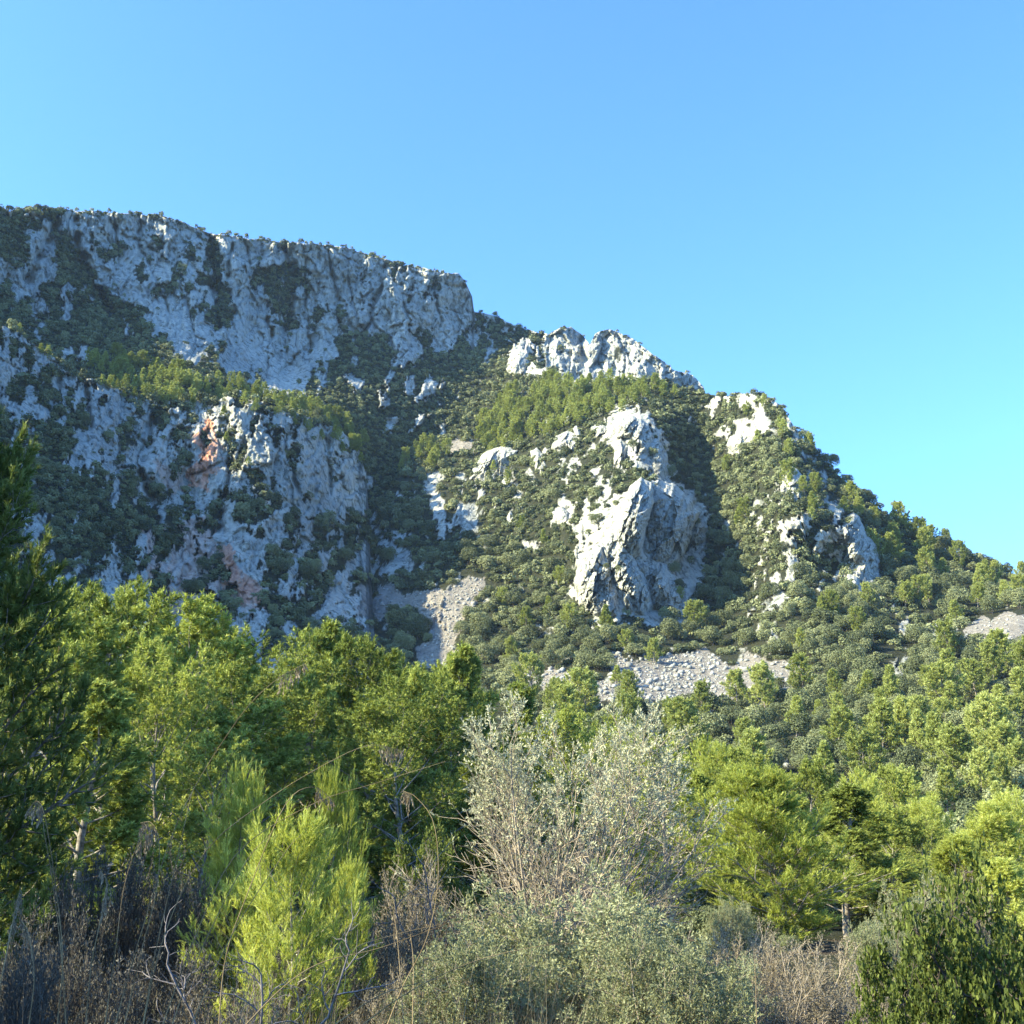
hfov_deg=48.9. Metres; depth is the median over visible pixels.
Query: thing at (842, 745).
holm oak
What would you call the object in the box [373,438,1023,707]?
scree rubble
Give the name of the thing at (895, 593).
holm oak
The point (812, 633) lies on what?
holm oak
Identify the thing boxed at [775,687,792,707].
holm oak
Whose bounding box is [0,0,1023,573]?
sky
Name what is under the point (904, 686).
holm oak
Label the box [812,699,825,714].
aleppo pine
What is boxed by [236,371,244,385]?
aleppo pine
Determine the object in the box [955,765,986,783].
holm oak
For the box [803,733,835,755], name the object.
holm oak
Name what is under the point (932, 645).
holm oak
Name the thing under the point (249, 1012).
dry shrub
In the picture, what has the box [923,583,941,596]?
holm oak
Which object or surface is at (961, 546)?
aleppo pine
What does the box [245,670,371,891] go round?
aleppo pine
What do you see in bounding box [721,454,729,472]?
aleppo pine
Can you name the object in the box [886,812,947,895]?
aleppo pine
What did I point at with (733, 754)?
aleppo pine
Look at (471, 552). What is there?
holm oak
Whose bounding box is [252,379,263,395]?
aleppo pine
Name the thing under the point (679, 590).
aleppo pine
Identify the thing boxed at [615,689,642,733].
aleppo pine
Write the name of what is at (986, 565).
aleppo pine
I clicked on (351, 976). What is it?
dry shrub
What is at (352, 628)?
holm oak
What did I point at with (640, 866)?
aleppo pine
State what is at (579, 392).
aleppo pine
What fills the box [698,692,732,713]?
holm oak
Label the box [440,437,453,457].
aleppo pine
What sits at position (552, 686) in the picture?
aleppo pine
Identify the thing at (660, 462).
rock crag
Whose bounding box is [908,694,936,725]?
aleppo pine
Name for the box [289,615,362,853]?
aleppo pine
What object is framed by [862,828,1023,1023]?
mastic bush
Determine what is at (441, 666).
aleppo pine
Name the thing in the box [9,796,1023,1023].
ground
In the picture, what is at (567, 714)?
aleppo pine
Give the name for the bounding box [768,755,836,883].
aleppo pine
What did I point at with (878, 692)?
aleppo pine
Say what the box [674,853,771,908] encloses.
aleppo pine
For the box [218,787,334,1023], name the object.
grass stalk
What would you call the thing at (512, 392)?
aleppo pine
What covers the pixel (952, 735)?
aleppo pine
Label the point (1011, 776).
holm oak
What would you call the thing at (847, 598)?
holm oak
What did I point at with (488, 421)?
aleppo pine
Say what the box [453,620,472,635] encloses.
holm oak
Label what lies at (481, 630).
holm oak
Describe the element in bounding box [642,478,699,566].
rock crag
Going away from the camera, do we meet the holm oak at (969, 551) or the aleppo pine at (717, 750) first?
the aleppo pine at (717, 750)
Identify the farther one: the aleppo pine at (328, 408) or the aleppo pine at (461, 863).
the aleppo pine at (328, 408)
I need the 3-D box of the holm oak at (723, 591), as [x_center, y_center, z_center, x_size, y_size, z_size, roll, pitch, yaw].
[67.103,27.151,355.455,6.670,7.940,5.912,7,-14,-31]
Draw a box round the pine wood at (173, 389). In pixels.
[18,322,849,528]
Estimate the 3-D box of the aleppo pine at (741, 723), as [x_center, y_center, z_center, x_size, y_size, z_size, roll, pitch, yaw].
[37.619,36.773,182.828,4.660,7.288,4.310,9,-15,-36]
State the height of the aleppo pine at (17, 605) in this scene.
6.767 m
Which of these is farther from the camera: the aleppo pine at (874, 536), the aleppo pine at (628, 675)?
the aleppo pine at (874, 536)
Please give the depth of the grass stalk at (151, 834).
3.53 m
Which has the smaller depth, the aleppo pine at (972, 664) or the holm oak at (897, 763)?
the holm oak at (897, 763)
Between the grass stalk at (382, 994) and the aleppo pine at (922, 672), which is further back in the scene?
the aleppo pine at (922, 672)
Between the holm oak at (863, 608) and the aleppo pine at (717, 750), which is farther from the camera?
the holm oak at (863, 608)
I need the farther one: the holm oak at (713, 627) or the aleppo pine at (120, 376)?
the aleppo pine at (120, 376)
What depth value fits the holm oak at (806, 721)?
191.21 m
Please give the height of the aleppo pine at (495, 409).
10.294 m
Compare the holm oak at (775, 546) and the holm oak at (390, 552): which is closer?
the holm oak at (775, 546)
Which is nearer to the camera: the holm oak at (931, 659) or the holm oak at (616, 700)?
the holm oak at (616, 700)
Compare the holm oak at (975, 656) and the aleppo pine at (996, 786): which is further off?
the holm oak at (975, 656)
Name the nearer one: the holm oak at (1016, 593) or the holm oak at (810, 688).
the holm oak at (810, 688)
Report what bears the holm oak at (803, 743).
on the hillside
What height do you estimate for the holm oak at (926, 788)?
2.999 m
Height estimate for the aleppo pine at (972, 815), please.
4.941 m
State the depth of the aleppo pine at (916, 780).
121.79 m
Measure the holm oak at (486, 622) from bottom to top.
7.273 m
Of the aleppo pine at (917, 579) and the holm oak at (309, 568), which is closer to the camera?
the aleppo pine at (917, 579)
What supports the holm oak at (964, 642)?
on the hillside
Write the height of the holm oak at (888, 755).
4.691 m
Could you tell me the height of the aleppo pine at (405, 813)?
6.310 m
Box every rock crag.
[469,446,517,481]
[505,347,529,377]
[506,511,512,522]
[530,447,545,472]
[551,431,576,450]
[554,506,568,523]
[573,425,580,438]
[574,541,619,617]
[593,425,606,436]
[601,532,652,614]
[612,415,653,456]
[613,439,626,467]
[617,477,653,558]
[636,559,687,614]
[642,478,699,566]
[650,438,668,479]
[690,517,707,545]
[726,433,752,454]
[780,468,802,500]
[843,512,879,581]
[847,574,862,594]
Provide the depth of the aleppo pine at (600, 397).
476.85 m
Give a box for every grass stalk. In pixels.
[0,887,21,987]
[18,921,35,1023]
[24,801,62,1023]
[42,816,66,1023]
[85,867,112,1023]
[105,832,154,1023]
[115,664,307,1023]
[124,821,159,1023]
[143,745,403,1023]
[143,793,191,1019]
[163,761,445,1023]
[172,842,261,1023]
[191,834,301,1023]
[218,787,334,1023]
[246,924,445,1023]
[283,915,490,1023]
[336,976,454,1023]
[363,942,592,1023]
[387,791,438,1023]
[391,910,406,1023]
[410,934,413,1023]
[754,958,756,1023]
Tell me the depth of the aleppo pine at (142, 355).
417.47 m
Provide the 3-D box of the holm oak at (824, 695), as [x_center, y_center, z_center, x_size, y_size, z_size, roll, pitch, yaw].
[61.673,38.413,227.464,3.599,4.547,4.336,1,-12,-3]
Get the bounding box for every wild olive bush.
[372,911,577,1023]
[420,856,711,1023]
[576,912,763,1023]
[637,938,782,1023]
[698,891,766,971]
[830,910,915,1017]
[867,867,964,974]
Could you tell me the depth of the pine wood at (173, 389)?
461.52 m
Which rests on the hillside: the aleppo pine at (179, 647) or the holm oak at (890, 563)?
the holm oak at (890, 563)
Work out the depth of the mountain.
565.68 m
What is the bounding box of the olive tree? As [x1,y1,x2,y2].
[389,688,738,959]
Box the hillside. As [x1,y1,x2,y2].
[369,357,1023,845]
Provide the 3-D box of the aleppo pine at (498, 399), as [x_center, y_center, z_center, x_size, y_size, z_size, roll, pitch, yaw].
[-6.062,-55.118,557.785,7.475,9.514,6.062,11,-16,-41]
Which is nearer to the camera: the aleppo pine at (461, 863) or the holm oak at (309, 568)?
the aleppo pine at (461, 863)
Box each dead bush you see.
[127,900,400,1023]
[362,830,502,994]
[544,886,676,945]
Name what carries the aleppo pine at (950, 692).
on the hillside
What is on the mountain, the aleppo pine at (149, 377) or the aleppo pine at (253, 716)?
the aleppo pine at (149, 377)
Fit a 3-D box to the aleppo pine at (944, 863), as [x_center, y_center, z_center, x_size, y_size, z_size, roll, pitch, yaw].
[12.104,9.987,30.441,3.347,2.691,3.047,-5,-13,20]
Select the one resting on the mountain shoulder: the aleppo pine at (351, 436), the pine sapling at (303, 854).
the aleppo pine at (351, 436)
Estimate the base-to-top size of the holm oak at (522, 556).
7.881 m
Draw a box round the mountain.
[0,210,704,518]
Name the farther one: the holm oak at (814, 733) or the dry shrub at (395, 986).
the holm oak at (814, 733)
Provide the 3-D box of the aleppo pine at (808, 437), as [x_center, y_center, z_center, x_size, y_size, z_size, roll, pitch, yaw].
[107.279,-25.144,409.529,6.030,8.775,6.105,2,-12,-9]
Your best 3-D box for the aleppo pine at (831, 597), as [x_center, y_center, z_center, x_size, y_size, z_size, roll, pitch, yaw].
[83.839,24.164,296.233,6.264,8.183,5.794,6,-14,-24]
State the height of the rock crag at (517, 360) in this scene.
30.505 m
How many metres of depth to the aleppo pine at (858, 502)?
379.35 m
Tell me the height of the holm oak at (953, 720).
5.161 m
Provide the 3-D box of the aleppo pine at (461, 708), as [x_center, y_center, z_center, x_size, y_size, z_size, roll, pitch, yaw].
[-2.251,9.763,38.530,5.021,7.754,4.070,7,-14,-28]
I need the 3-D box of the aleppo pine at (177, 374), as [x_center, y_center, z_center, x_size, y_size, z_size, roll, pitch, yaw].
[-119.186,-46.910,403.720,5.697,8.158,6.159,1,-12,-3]
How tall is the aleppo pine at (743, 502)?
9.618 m
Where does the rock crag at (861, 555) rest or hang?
on the hillside
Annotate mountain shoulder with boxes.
[0,326,373,782]
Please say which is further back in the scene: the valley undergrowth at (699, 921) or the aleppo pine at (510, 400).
the aleppo pine at (510, 400)
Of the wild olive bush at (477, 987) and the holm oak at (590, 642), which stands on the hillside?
the holm oak at (590, 642)
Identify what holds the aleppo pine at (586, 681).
on the hillside
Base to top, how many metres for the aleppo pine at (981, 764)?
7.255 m
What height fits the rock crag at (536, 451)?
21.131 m
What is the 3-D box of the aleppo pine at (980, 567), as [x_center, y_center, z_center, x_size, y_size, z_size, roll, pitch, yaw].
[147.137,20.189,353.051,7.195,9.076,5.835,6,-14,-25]
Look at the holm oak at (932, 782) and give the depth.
132.03 m
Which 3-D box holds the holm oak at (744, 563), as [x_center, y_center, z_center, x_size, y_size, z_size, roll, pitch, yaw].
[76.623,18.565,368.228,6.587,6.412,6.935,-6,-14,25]
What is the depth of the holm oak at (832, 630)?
277.11 m
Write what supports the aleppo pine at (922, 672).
on the hillside
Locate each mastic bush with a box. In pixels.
[373,812,481,956]
[844,912,985,1023]
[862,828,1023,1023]
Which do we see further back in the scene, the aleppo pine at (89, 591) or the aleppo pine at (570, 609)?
the aleppo pine at (570, 609)
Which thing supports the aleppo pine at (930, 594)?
on the hillside
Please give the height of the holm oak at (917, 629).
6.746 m
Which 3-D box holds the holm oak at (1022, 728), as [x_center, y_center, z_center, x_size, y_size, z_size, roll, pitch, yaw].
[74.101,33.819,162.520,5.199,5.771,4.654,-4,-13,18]
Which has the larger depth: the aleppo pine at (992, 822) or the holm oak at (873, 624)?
the holm oak at (873, 624)
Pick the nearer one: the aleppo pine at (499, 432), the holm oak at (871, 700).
the holm oak at (871, 700)
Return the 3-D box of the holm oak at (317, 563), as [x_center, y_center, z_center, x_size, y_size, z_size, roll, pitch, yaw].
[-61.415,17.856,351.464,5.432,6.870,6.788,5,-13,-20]
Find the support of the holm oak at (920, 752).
on the hillside
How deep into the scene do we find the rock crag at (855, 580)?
335.31 m
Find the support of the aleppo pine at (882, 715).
on the hillside
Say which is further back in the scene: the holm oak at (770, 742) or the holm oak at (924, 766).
the holm oak at (770, 742)
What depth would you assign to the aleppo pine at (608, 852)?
44.07 m
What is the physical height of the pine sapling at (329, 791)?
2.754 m
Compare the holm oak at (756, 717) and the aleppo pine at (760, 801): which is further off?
the holm oak at (756, 717)
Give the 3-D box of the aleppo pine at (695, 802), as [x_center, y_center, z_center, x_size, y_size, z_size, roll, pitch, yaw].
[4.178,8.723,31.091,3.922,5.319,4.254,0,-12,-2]
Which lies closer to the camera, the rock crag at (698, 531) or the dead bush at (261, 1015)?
the dead bush at (261, 1015)
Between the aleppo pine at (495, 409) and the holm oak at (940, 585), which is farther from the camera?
the aleppo pine at (495, 409)
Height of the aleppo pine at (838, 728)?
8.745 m
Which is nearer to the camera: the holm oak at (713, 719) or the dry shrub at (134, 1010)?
the dry shrub at (134, 1010)
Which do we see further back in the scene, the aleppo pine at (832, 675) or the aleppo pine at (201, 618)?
the aleppo pine at (832, 675)
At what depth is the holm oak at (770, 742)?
179.48 m
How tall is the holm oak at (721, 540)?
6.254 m
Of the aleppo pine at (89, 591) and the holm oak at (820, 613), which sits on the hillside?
the holm oak at (820, 613)
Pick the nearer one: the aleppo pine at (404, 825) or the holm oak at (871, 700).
the aleppo pine at (404, 825)
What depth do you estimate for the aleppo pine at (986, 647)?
226.06 m
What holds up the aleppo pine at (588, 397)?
on the hillside
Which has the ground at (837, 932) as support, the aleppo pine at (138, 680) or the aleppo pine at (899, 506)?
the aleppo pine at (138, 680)
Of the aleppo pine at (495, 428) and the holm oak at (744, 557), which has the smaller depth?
the holm oak at (744, 557)
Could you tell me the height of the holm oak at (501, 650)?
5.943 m
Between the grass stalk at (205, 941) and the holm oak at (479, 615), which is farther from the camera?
the holm oak at (479, 615)
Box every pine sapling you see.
[176,852,300,1023]
[198,755,293,1015]
[227,794,371,1023]
[294,752,370,994]
[313,850,384,1019]
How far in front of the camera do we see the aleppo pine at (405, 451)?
510.35 m
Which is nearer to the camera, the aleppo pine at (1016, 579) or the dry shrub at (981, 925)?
the dry shrub at (981, 925)
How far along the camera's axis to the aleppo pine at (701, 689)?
224.65 m
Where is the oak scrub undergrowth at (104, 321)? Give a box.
[0,203,1023,834]
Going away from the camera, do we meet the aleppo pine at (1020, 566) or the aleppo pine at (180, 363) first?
the aleppo pine at (1020, 566)
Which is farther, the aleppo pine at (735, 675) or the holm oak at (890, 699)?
the aleppo pine at (735, 675)
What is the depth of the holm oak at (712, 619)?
327.02 m
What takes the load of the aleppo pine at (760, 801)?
on the ground at (837, 932)
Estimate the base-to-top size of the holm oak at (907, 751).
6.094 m
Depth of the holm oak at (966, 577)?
351.78 m
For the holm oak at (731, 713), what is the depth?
221.47 m
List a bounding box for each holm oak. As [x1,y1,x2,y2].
[180,577,198,595]
[196,556,211,572]
[270,558,290,574]
[298,561,316,579]
[302,617,321,627]
[307,558,323,572]
[337,547,352,563]
[341,622,357,636]
[351,630,372,641]
[379,546,396,563]
[387,609,406,627]
[393,630,415,651]
[404,619,429,638]
[414,614,432,629]
[415,570,434,583]
[421,550,441,563]
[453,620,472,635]
[457,538,476,551]
[459,546,478,564]
[464,634,484,649]
[469,611,491,625]
[471,624,492,638]
[473,617,493,634]
[473,642,499,663]
[476,534,497,546]
[488,640,505,655]
[493,635,517,652]
[500,654,517,666]
[501,552,515,565]
[503,591,524,606]
[504,660,524,675]
[505,540,522,551]
[514,611,536,620]
[515,550,532,563]
[520,624,542,639]
[531,590,548,607]
[531,638,548,652]
[537,649,556,669]
[542,556,561,571]
[543,638,561,652]
[555,649,573,664]
[557,633,577,646]
[562,567,576,583]
[562,644,576,659]
[563,615,587,628]
[572,627,592,643]
[574,649,597,666]
[581,632,602,651]
[586,636,603,651]
[586,653,609,670]
[595,652,617,670]
[599,623,618,644]
[610,693,624,707]
[613,624,623,638]
[613,685,628,696]
[615,564,623,577]
[624,642,645,656]
[627,439,638,451]
[628,633,647,647]
[640,701,651,714]
[648,447,657,456]
[658,606,681,621]
[659,616,682,637]
[667,561,681,575]
[672,693,698,709]
[674,578,686,589]
[681,619,699,631]
[695,583,716,601]
[695,712,731,737]
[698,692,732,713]
[700,625,721,643]
[702,611,721,625]
[702,625,722,644]
[709,736,729,747]
[713,726,730,735]
[714,535,731,549]
[714,585,732,600]
[714,609,734,627]
[717,705,744,724]
[732,530,744,543]
[733,686,749,701]
[735,627,757,645]
[736,553,751,565]
[736,560,750,572]
[738,704,771,732]
[755,706,779,724]
[759,582,780,600]
[760,721,791,746]
[761,739,777,751]
[766,639,793,654]
[767,702,786,720]
[769,743,790,759]
[771,541,788,555]
[772,677,786,688]
[772,753,784,768]
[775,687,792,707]
[781,688,814,712]
[782,710,812,736]
[783,623,809,640]
[785,675,805,687]
[787,579,810,597]
[787,736,820,754]
[787,754,803,767]
[789,561,810,579]
[790,754,813,772]
[794,736,832,754]
[799,637,818,656]
[801,682,826,704]
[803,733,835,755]
[805,627,820,640]
[806,728,822,737]
[809,713,822,728]
[810,692,825,700]
[811,607,834,625]
[812,674,832,687]
[815,706,831,721]
[819,623,843,643]
[819,690,845,707]
[820,585,846,598]
[821,700,832,710]
[823,542,834,557]
[824,661,852,677]
[825,453,839,469]
[829,649,849,665]
[833,614,855,630]
[833,737,869,779]
[834,763,839,773]
[838,580,858,592]
[840,682,857,696]
[841,642,865,662]
[842,594,859,606]
[842,645,866,668]
[842,671,863,688]
[843,696,855,705]
[845,598,871,611]
[845,708,863,724]
[847,604,867,621]
[847,628,874,642]
[849,656,879,671]
[849,762,878,777]
[850,666,877,684]
[852,681,877,698]
[852,708,867,716]
[854,696,872,711]
[860,616,884,640]
[860,692,874,709]
[863,582,884,595]
[867,697,873,708]
[871,667,884,687]
[874,752,892,770]
[879,557,899,569]
[879,759,903,766]
[881,674,905,683]
[886,690,905,697]
[886,693,900,708]
[889,745,927,771]
[893,567,913,580]
[893,588,914,603]
[895,677,917,694]
[901,565,917,579]
[903,748,926,774]
[904,624,927,643]
[905,654,924,670]
[906,684,939,703]
[907,644,927,657]
[907,671,921,683]
[917,754,954,778]
[918,632,938,643]
[918,646,938,661]
[918,773,937,787]
[920,784,935,799]
[921,679,943,696]
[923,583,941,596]
[924,656,939,665]
[926,770,963,793]
[928,579,950,595]
[931,640,957,653]
[935,534,951,548]
[939,600,965,615]
[940,572,962,585]
[942,539,956,549]
[942,666,960,680]
[943,716,966,728]
[944,587,970,604]
[944,708,977,724]
[952,680,968,696]
[953,571,974,587]
[954,635,976,652]
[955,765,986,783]
[956,548,973,562]
[956,786,982,802]
[958,755,995,788]
[960,651,985,671]
[962,644,980,655]
[964,683,980,697]
[979,554,993,564]
[979,594,997,609]
[980,595,1004,613]
[983,581,999,595]
[985,660,1004,680]
[987,678,1014,692]
[994,770,1015,783]
[999,588,1019,606]
[1001,663,1017,676]
[1001,728,1023,751]
[1005,635,1021,650]
[1007,710,1018,718]
[1008,587,1023,608]
[1011,723,1021,730]
[1013,716,1023,728]
[1014,727,1023,738]
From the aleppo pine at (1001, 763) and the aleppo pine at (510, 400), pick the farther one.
the aleppo pine at (510, 400)
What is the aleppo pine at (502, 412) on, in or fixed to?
on the hillside
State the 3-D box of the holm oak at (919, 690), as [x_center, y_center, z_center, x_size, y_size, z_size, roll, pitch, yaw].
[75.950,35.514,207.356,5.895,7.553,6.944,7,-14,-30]
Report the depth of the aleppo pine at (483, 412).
545.38 m
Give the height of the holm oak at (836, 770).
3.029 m
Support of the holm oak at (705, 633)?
on the hillside
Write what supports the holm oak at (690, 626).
on the hillside
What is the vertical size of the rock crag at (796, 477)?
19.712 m
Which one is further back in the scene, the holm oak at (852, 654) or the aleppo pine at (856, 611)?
the aleppo pine at (856, 611)
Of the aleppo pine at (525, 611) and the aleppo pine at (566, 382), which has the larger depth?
the aleppo pine at (566, 382)
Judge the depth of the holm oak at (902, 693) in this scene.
217.51 m
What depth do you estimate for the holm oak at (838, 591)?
312.86 m
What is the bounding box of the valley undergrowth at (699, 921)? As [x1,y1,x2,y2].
[2,833,1023,975]
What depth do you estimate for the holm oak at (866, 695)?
215.97 m
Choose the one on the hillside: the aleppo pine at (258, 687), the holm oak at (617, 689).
the holm oak at (617, 689)
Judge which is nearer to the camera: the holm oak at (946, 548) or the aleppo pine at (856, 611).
the aleppo pine at (856, 611)
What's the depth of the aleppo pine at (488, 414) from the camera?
540.76 m
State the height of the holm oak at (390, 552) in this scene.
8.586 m
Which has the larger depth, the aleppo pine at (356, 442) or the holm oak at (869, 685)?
the aleppo pine at (356, 442)
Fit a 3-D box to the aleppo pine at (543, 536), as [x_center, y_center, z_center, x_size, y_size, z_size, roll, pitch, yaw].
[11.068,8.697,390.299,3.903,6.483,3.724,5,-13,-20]
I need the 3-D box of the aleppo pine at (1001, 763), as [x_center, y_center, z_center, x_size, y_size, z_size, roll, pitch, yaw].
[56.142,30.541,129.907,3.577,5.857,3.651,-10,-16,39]
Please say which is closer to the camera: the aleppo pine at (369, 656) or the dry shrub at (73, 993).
the dry shrub at (73, 993)
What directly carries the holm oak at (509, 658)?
on the hillside
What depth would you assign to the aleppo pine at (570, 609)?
315.33 m
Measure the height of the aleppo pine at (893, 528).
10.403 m
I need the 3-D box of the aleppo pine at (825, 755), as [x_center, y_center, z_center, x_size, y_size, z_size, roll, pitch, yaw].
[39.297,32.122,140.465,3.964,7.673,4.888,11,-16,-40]
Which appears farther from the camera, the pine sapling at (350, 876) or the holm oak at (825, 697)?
the holm oak at (825, 697)
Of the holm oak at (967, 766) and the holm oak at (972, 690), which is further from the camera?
the holm oak at (972, 690)
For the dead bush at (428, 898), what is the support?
on the ground at (837, 932)
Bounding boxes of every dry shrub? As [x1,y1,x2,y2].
[0,883,141,1023]
[0,925,72,1023]
[48,835,154,1023]
[77,930,230,1023]
[88,835,201,1007]
[147,863,242,1023]
[175,963,285,1023]
[252,938,385,1023]
[336,898,424,1013]
[340,942,457,1023]
[365,838,477,997]
[679,912,804,1005]
[728,962,841,1023]
[735,925,877,1023]
[792,950,914,1023]
[919,866,996,956]
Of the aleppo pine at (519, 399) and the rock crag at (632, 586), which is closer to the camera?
the rock crag at (632, 586)
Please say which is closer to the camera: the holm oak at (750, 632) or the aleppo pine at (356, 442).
the holm oak at (750, 632)
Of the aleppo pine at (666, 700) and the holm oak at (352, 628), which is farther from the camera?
the holm oak at (352, 628)
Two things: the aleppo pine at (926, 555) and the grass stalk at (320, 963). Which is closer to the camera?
the grass stalk at (320, 963)
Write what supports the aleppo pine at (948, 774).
on the hillside
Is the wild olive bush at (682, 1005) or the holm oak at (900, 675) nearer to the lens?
the wild olive bush at (682, 1005)
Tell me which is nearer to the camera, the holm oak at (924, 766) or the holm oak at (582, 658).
the holm oak at (924, 766)
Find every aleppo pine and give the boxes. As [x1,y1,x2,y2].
[0,407,134,984]
[0,601,167,961]
[0,674,200,966]
[1,575,149,922]
[1,759,73,889]
[5,574,220,913]
[80,628,226,916]
[90,610,275,885]
[101,350,110,366]
[109,342,124,358]
[111,356,126,372]
[115,371,127,382]
[121,589,350,887]
[124,351,137,366]
[131,725,303,951]
[136,374,146,388]
[137,349,150,369]
[143,696,369,896]
[143,813,196,884]
[146,370,154,383]
[146,656,342,891]
[168,358,176,370]
[172,370,186,387]
[173,358,186,371]
[191,378,203,391]
[209,621,354,869]
[227,381,233,394]
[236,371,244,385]
[242,385,253,399]
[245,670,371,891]
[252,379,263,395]
[281,702,447,904]
[286,649,382,878]
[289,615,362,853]
[297,667,474,901]
[298,395,310,410]
[301,630,429,884]
[324,404,332,418]
[331,405,344,419]
[332,415,339,427]
[345,730,462,874]
[348,432,360,448]
[353,434,361,453]
[361,660,476,870]
[369,659,472,847]
[392,685,509,882]
[400,446,410,464]
[423,450,435,466]
[428,655,551,872]
[437,640,498,873]
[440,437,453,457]
[448,767,560,895]
[449,755,517,897]
[473,419,487,432]
[475,407,489,422]
[483,409,496,423]
[484,416,493,428]
[490,424,496,439]
[490,679,563,882]
[491,406,499,422]
[491,424,497,437]
[493,391,502,406]
[494,587,507,604]
[496,409,506,423]
[496,426,502,442]
[501,382,512,395]
[501,395,509,412]
[502,396,515,412]
[502,634,519,659]
[502,702,606,880]
[503,388,517,403]
[507,416,521,430]
[508,421,523,438]
[509,651,545,694]
[512,379,521,395]
[515,396,526,409]
[516,605,535,626]
[519,396,530,410]
[533,393,543,409]
[534,406,543,422]
[538,370,550,385]
[539,528,549,542]
[541,404,553,418]
[541,676,566,709]
[542,419,555,435]
[542,596,554,614]
[546,369,556,382]
[547,398,553,413]
[550,682,587,732]
[552,371,561,384]
[552,388,564,405]
[552,565,565,587]
[555,666,600,716]
[557,708,640,869]
[558,379,570,394]
[559,602,577,632]
[571,817,608,877]
[572,378,583,390]
[573,402,583,419]
[574,388,584,400]
[580,689,591,706]
[581,392,594,405]
[584,822,622,890]
[593,393,606,407]
[595,603,614,629]
[599,731,725,924]
[600,376,613,392]
[609,665,622,683]
[612,375,625,392]
[614,823,668,929]
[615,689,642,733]
[617,628,634,653]
[617,668,643,704]
[621,373,629,388]
[627,384,639,397]
[638,380,646,395]
[640,760,695,891]
[640,805,726,893]
[643,637,664,662]
[650,372,660,388]
[652,769,745,903]
[661,695,682,730]
[663,696,709,753]
[664,758,909,949]
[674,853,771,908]
[676,586,683,599]
[678,732,748,880]
[682,599,709,624]
[687,678,712,718]
[708,740,731,784]
[710,744,792,875]
[719,668,750,701]
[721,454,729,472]
[732,716,754,745]
[733,506,743,529]
[735,496,751,518]
[738,725,774,768]
[744,660,778,708]
[760,793,827,881]
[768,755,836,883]
[772,781,918,938]
[778,457,797,482]
[782,437,794,455]
[783,694,811,737]
[784,651,818,687]
[785,472,793,486]
[791,627,806,652]
[796,475,812,494]
[804,431,815,449]
[806,490,821,510]
[808,472,822,493]
[808,739,844,788]
[812,595,827,619]
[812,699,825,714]
[818,765,896,893]
[819,705,859,759]
[820,589,839,613]
[825,668,843,694]
[826,691,845,718]
[832,851,953,921]
[840,728,888,785]
[844,480,859,501]
[848,606,866,630]
[850,803,926,896]
[853,495,864,514]
[853,669,875,696]
[857,712,885,748]
[859,581,875,603]
[862,763,945,871]
[864,526,885,554]
[864,696,904,753]
[868,687,893,714]
[869,506,880,526]
[878,664,900,697]
[878,762,909,813]
[881,530,905,560]
[884,520,898,545]
[884,694,922,752]
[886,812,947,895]
[888,523,903,548]
[889,499,910,527]
[893,579,914,606]
[893,763,925,811]
[899,790,958,885]
[900,708,927,750]
[903,831,996,902]
[906,516,927,538]
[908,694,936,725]
[910,574,929,601]
[912,525,933,555]
[915,546,939,571]
[917,663,936,686]
[920,711,942,757]
[921,573,932,599]
[922,721,977,775]
[923,661,968,708]
[924,524,938,550]
[925,763,965,810]
[930,697,953,720]
[931,616,959,654]
[931,720,954,748]
[932,729,948,764]
[936,647,961,672]
[938,528,950,539]
[938,557,949,572]
[940,680,964,711]
[946,599,964,619]
[948,539,967,564]
[954,798,1023,931]
[956,657,990,696]
[957,809,993,847]
[959,745,1002,794]
[962,689,1011,748]
[964,725,989,756]
[967,582,986,603]
[969,856,1023,950]
[970,562,989,584]
[970,570,985,591]
[975,639,1007,681]
[978,716,1020,763]
[978,785,1023,898]
[981,559,995,580]
[985,627,1013,676]
[987,703,1017,726]
[988,682,1012,711]
[988,751,1015,790]
[988,779,1005,801]
[989,559,1004,583]
[996,579,1010,606]
[998,735,1023,768]
[1004,692,1022,718]
[1007,634,1023,670]
[1008,666,1023,709]
[1009,573,1023,589]
[1012,560,1023,574]
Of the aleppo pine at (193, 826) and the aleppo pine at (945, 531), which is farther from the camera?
the aleppo pine at (945, 531)
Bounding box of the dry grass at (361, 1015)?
[0,907,909,1023]
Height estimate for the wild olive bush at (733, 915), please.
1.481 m
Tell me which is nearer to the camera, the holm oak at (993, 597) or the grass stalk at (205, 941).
the grass stalk at (205, 941)
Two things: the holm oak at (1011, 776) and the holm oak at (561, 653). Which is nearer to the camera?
the holm oak at (1011, 776)
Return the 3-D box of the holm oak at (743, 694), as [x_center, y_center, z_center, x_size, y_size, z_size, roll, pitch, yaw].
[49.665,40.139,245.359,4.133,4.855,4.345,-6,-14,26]
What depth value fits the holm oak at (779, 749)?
168.38 m
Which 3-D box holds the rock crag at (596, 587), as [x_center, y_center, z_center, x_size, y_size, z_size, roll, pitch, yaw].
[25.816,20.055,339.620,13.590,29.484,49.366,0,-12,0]
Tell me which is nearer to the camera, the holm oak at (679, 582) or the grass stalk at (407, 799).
the grass stalk at (407, 799)
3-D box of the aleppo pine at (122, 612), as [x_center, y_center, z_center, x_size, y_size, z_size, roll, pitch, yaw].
[-10.379,6.066,28.730,5.600,9.212,5.162,6,-14,-25]
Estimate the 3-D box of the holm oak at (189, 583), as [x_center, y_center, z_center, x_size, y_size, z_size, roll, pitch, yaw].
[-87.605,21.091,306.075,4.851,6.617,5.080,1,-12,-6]
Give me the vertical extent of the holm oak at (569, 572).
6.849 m

